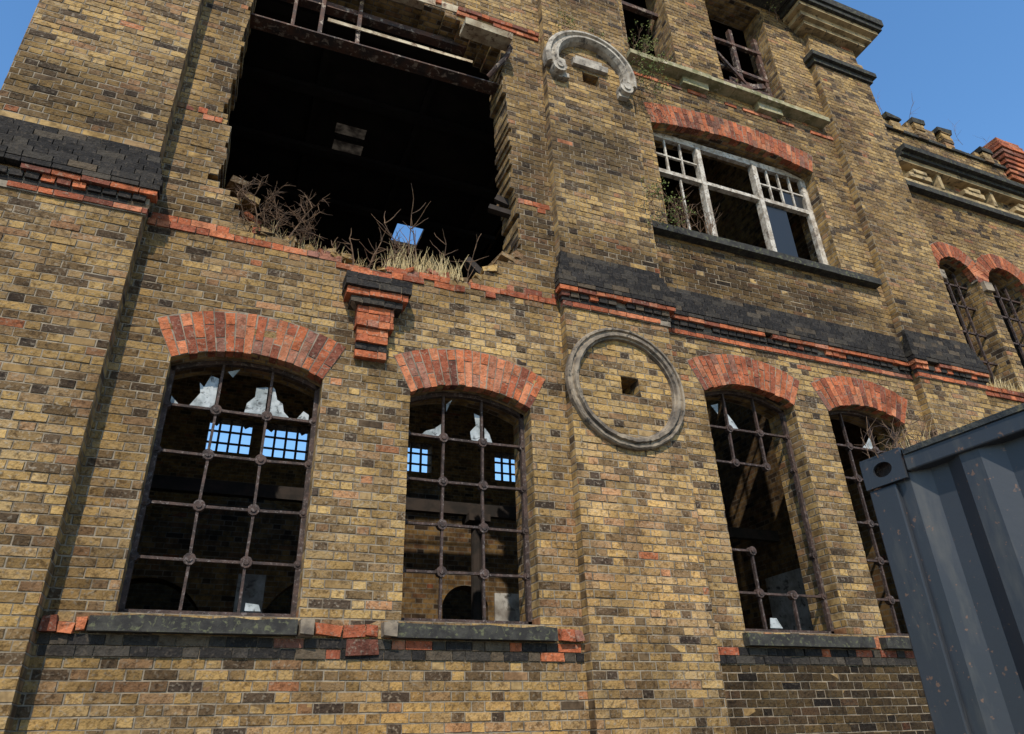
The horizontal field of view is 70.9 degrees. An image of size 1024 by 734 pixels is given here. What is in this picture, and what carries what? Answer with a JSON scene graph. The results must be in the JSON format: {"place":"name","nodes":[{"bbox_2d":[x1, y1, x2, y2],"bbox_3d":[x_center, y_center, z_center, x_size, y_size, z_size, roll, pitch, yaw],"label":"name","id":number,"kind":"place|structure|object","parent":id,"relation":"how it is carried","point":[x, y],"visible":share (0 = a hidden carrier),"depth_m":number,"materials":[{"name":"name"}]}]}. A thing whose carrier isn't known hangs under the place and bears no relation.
{"place":"outdoors","nodes":[
{"label":"outdoors","id":0,"kind":"place"},
{"bbox_2d":[233,574,265,612],"bbox_3d":[-3.660,3.516,9.887,0.370,1.300,0.035,9,-30,-20],"label":"internal plaster patch","id":1,"kind":"object","parent":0,"point":[253,588],"visible":0.36,"depth_m":10.07,"materials":[{"name":"grey paint"}]},
{"bbox_2d":[130,486,518,620],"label":"internal arcade wall","id":2,"kind":"structure","parent":0,"point":[219,535],"depth_m":10.50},
{"bbox_2d":[494,593,519,620],"bbox_3d":[0.020,4.247,11.179,0.600,1.400,0.035,9,-30,-20],"label":"internal plaster patch","id":3,"kind":"object","parent":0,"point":[506,606],"visible":0.21,"depth_m":11.36,"materials":[{"name":"white paint"}]},
{"bbox_2d":[0,0,1023,481],"label":"sky","id":4,"kind":"structure","parent":0,"point":[961,62],"materials":[{"name":"blue"}]},
{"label":"hall floor","id":5,"kind":"structure","parent":0,"visible":0},
{"bbox_2d":[150,475,779,619],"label":"iron columns and beam","id":6,"kind":"structure","parent":5,"relation":"on","point":[470,513],"depth_m":9.27,"materials":[{"name":"brown metal"}]},
{"bbox_2d":[706,214,907,633],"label":"internal cross wall","id":7,"kind":"structure","parent":5,"relation":"on","point":[753,497],"depth_m":11.86,"materials":[{"name":"brown brick"}]},
{"bbox_2d":[765,568,813,630],"bbox_3d":[4.337,3.891,10.682,0.035,1.700,1.200,9,-30,-20],"label":"internal plaster patch","id":8,"kind":"object","parent":7,"relation":"attached to","point":[782,610],"visible":0.36,"depth_m":11.02,"materials":[{"name":"grey paint"}]},
{"label":"ground","id":9,"kind":"structure","parent":0,"visible":0},
{"bbox_2d":[0,0,204,733],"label":"pilaster","id":10,"kind":"object","parent":9,"relation":"on","point":[11,697],"visible":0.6,"depth_m":5.82,"materials":[{"name":"brick"}]},
{"bbox_2d":[11,0,589,733],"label":"wall bay","id":11,"kind":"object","parent":9,"relation":"on","point":[439,22],"depth_m":6.46,"materials":[{"name":"brick"}]},
{"bbox_2d":[215,173,487,281],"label":"dry weeds","id":12,"kind":"object","parent":11,"relation":"on","point":[440,269],"visible":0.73,"depth_m":7.26,"materials":[{"name":"plant"}]},
{"bbox_2d":[225,175,523,283],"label":"loose stock bricks","id":13,"kind":"object","parent":11,"relation":"on","point":[502,256],"visible":0.1,"depth_m":7.20,"materials":[{"name":"brown brick"}]},
{"bbox_2d":[239,211,470,284],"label":"loose red bricks","id":14,"kind":"object","parent":13,"relation":"on","point":[251,217],"visible":0.09,"depth_m":7.18,"materials":[{"name":"red brick"}]},
{"bbox_2d":[250,0,512,94],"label":"rusted steel frame","id":15,"kind":"object","parent":11,"relation":"attached to","point":[318,37],"visible":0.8,"depth_m":9.20,"materials":[{"name":"brown metal"}]},
{"bbox_2d":[328,0,512,62],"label":"cream boards","id":16,"kind":"object","parent":11,"relation":"on","point":[485,34],"visible":0.92,"depth_m":9.34,"materials":[{"name":"beige wood"}]},
{"bbox_2d":[463,194,510,274],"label":"charred timbers","id":17,"kind":"object","parent":11,"relation":"attached to","point":[498,210],"visible":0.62,"depth_m":8.60,"materials":[{"name":"black wood"}]},
{"bbox_2d":[0,103,1023,420],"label":"mortar beds","id":18,"kind":"object","parent":11,"relation":"attached to","point":[354,307],"visible":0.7,"depth_m":7.18,"materials":[{"name":"grey concrete"}]},
{"bbox_2d":[117,360,908,635],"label":"cast iron window grids","id":19,"kind":"object","parent":11,"relation":"attached to","point":[253,510],"visible":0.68,"depth_m":6.55,"materials":[{"name":"brown metal"}]},
{"bbox_2d":[170,370,872,627],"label":"broken glass shards","id":20,"kind":"object","parent":19,"relation":"attached to","point":[206,397],"visible":0.96,"depth_m":6.44,"materials":[{"name":"white glass"}]},
{"bbox_2d":[125,374,515,619],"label":"wall","id":21,"kind":"structure","parent":9,"relation":"on","point":[184,429],"depth_m":16.24,"materials":[{"name":"brick"}]},
{"bbox_2d":[206,417,514,481],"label":"window bars","id":22,"kind":"object","parent":21,"relation":"attached to","point":[302,431],"depth_m":16.44,"materials":[{"name":"metal"}]},
{"bbox_2d":[225,0,498,277],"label":"roof joists","id":23,"kind":"object","parent":21,"relation":"attached to","point":[318,90],"visible":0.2,"depth_m":11.85,"materials":[{"name":"black wood"}]},
{"bbox_2d":[224,6,501,277],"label":"hall ceiling","id":24,"kind":"structure","parent":21,"relation":"attached to","point":[270,108],"depth_m":12.19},
{"bbox_2d":[332,123,366,155],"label":"grimy rooflight panels","id":25,"kind":"object","parent":24,"relation":"on","point":[347,130],"visible":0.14,"depth_m":12.15,"materials":[{"name":"white"}]},
{"bbox_2d":[469,221,501,278],"bbox_3d":[-0.586,-3.797,15.618,0.100,3.200,9.540,9,-30,-20],"label":"roof upstand","id":26,"kind":"object","parent":21,"relation":"attached to","point":[486,251],"visible":0.08,"depth_m":14.75,"materials":[{"name":"brick"}]},
{"bbox_2d":[664,157,795,246],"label":"upstand wall","id":27,"kind":"structure","parent":21,"relation":"attached to","point":[738,220],"depth_m":15.83,"materials":[{"name":"brick"}]},
{"bbox_2d":[480,0,756,267],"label":"ceiling","id":28,"kind":"structure","parent":27,"relation":"on","point":[719,30],"depth_m":14.59,"materials":[{"name":"black"}]},
{"bbox_2d":[0,0,1023,733],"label":"stock brick facework","id":29,"kind":"object","parent":9,"relation":"on","point":[636,584],"visible":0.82,"depth_m":6.85,"materials":[{"name":"beige brick"}]},
{"bbox_2d":[0,115,988,665],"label":"black brick dressings","id":30,"kind":"structure","parent":29,"relation":"attached to","point":[48,147],"depth_m":6.88,"materials":[{"name":"black brick"}]},
{"bbox_2d":[86,220,912,649],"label":"window sills","id":31,"kind":"structure","parent":29,"relation":"attached to","point":[170,624],"depth_m":6.05,"materials":[{"name":"stone"}]},
{"bbox_2d":[7,0,1023,661],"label":"red brick dressings","id":32,"kind":"structure","parent":29,"relation":"attached to","point":[369,324],"depth_m":7.25,"materials":[{"name":"red brick"}]},
{"bbox_2d":[877,92,1023,390],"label":"parapet weeds","id":33,"kind":"object","parent":32,"relation":"on","point":[993,375],"visible":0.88,"depth_m":10.50,"materials":[{"name":"plant"}]},
{"bbox_2d":[297,269,994,637],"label":"stone dressings","id":34,"kind":"structure","parent":29,"relation":"attached to","point":[305,629],"depth_m":5.66,"materials":[{"name":"grey stone"}]},
{"bbox_2d":[537,0,729,733],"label":"pilaster","id":35,"kind":"object","parent":9,"relation":"on","point":[630,386],"visible":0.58,"depth_m":7.13,"materials":[{"name":"brick"}]},
{"bbox_2d":[543,30,636,94],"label":"broken stone roundel arch","id":36,"kind":"structure","parent":35,"relation":"attached to","point":[611,55],"depth_m":10.08,"materials":[{"name":"grey stone"}]},
{"bbox_2d":[548,54,633,101],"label":"roundel scrolls","id":37,"kind":"object","parent":35,"relation":"attached to","point":[623,92],"visible":0.99,"depth_m":9.87,"materials":[{"name":"stone"}]},
{"bbox_2d":[565,328,685,450],"bbox_3d":[1.224,0.212,7.633,1.416,1.425,0.094,9,-30,-20],"label":"stone roundel ring","id":38,"kind":"object","parent":35,"relation":"attached to","point":[595,423],"visible":1,"depth_m":7.56,"materials":[{"name":"grey stone"}]},
{"bbox_2d":[618,0,933,733],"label":"wall bay","id":39,"kind":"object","parent":9,"relation":"on","point":[746,20],"depth_m":8.88,"materials":[{"name":"brick"}]},
{"bbox_2d":[555,0,793,234],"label":"climbing weeds","id":40,"kind":"object","parent":39,"relation":"attached to","point":[679,222],"visible":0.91,"depth_m":9.76,"materials":[{"name":"green plant"}]},
{"bbox_2d":[621,0,773,97],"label":"rotten timber frames","id":41,"kind":"structure","parent":39,"relation":"attached to","point":[738,72],"depth_m":12.16,"materials":[{"name":"wood"}]},
{"bbox_2d":[729,76,759,90],"bbox_3d":[3.907,-4.601,12.005,0.612,0.480,0.051,9,-30,-20],"label":"slumped board","id":42,"kind":"object","parent":41,"relation":"attached to","point":[732,79],"visible":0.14,"depth_m":12.00,"materials":[{"name":"wood"}]},
{"bbox_2d":[626,48,829,128],"bbox_3d":[3.380,-4.168,11.278,3.768,0.231,0.509,9,-30,-20],"label":"mossy stone ledge","id":43,"kind":"object","parent":39,"relation":"attached to","point":[704,83],"visible":0.48,"depth_m":11.12,"materials":[{"name":"beige stone"}]},
{"bbox_2d":[653,132,828,264],"bbox_3d":[3.268,-2.324,10.423,2.924,2.035,0.104,9,-30,-20],"label":"white timber window frame","id":44,"kind":"object","parent":39,"relation":"attached to","point":[704,185],"visible":0.72,"depth_m":10.62,"materials":[{"name":"paint"}]},
{"bbox_2d":[766,192,803,256],"bbox_3d":[4.129,-2.037,10.667,0.790,1.480,0.009,9,-30,-20],"label":"remaining window glass","id":45,"kind":"object","parent":44,"relation":"attached to","point":[782,232],"visible":0.82,"depth_m":10.61,"materials":[{"name":"black"}]},
{"bbox_2d":[742,0,883,33],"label":"slate cornice top","id":46,"kind":"structure","parent":39,"relation":"attached to","point":[834,7],"depth_m":13.05,"materials":[{"name":"stone"}]},
{"bbox_2d":[804,45,992,437],"bbox_3d":[5.944,0.007,10.303,1.260,12.500,0.560,9,-30,-20],"label":"pilaster","id":47,"kind":"object","parent":9,"relation":"on","point":[896,318],"visible":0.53,"depth_m":10.91,"materials":[{"name":"brick"}]},
{"bbox_2d":[803,49,876,85],"bbox_3d":[5.812,-5.227,12.957,1.483,0.202,0.530,9,-30,-20],"label":"pilaster cap","id":48,"kind":"object","parent":47,"relation":"attached to","point":[812,57],"visible":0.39,"depth_m":12.72,"materials":[{"name":"stone"}]},
{"bbox_2d":[802,33,854,58],"bbox_3d":[5.755,-5.601,13.276,1.100,0.800,0.500,9,-30,-20],"label":"pilaster","id":49,"kind":"object","parent":48,"relation":"on","point":[806,40],"visible":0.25,"depth_m":13.03,"materials":[{"name":"brick"}]},
{"bbox_2d":[782,0,877,57],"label":"cream cornice mouldings","id":50,"kind":"object","parent":49,"relation":"on","point":[801,18],"visible":0.54,"depth_m":13.07,"materials":[{"name":"stone"}]},
{"bbox_2d":[859,403,1023,733],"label":"shipping container","id":51,"kind":"object","parent":9,"relation":"on","point":[948,506],"visible":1,"depth_m":2.53,"materials":[{"name":"metal"}]},
{"bbox_2d":[864,425,918,451],"bbox_3d":[2.320,0.496,3.337,1.904,0.170,0.138,12,-31,-25],"label":"razor wire","id":52,"kind":"object","parent":51,"relation":"on","point":[892,435],"visible":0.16,"depth_m":2.99,"materials":[{"name":"metal"}]},
{"bbox_2d":[861,405,966,457],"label":"container roof weeds","id":53,"kind":"object","parent":51,"relation":"on","point":[896,445],"visible":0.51,"depth_m":2.88,"materials":[{"name":"plant"}]},
{"bbox_2d":[877,105,1023,411],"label":"wall bay","id":54,"kind":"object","parent":9,"relation":"on","point":[991,343],"depth_m":11.72,"materials":[{"name":"brick"}]},
{"bbox_2d":[882,111,1023,226],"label":"dark cornice slabs","id":55,"kind":"structure","parent":54,"relation":"attached to","point":[916,154],"depth_m":12.66,"materials":[{"name":"stone"}]},
{"bbox_2d":[888,120,994,163],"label":"parapet brick piers","id":56,"kind":"structure","parent":55,"relation":"on","point":[941,137],"depth_m":13.24,"materials":[{"name":"brown brick"}]},
{"bbox_2d":[897,156,1023,217],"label":"cream entablature","id":57,"kind":"structure","parent":54,"relation":"attached to","point":[927,175],"depth_m":12.59,"materials":[{"name":"stone"}]},
{"bbox_2d":[944,273,1023,384],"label":"bay window bars","id":58,"kind":"object","parent":54,"relation":"attached to","point":[966,308],"visible":0.45,"depth_m":11.52,"materials":[{"name":"metal"}]},
{"bbox_2d":[946,287,1023,367],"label":"bay roof","id":59,"kind":"structure","parent":54,"relation":"on","point":[1010,331],"depth_m":18.06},
{"bbox_2d":[983,137,1023,183],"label":"red brick chimney stump","id":60,"kind":"object","parent":54,"relation":"on","point":[1014,150],"visible":0.35,"depth_m":13.88,"materials":[{"name":"red brick"}]}
]}

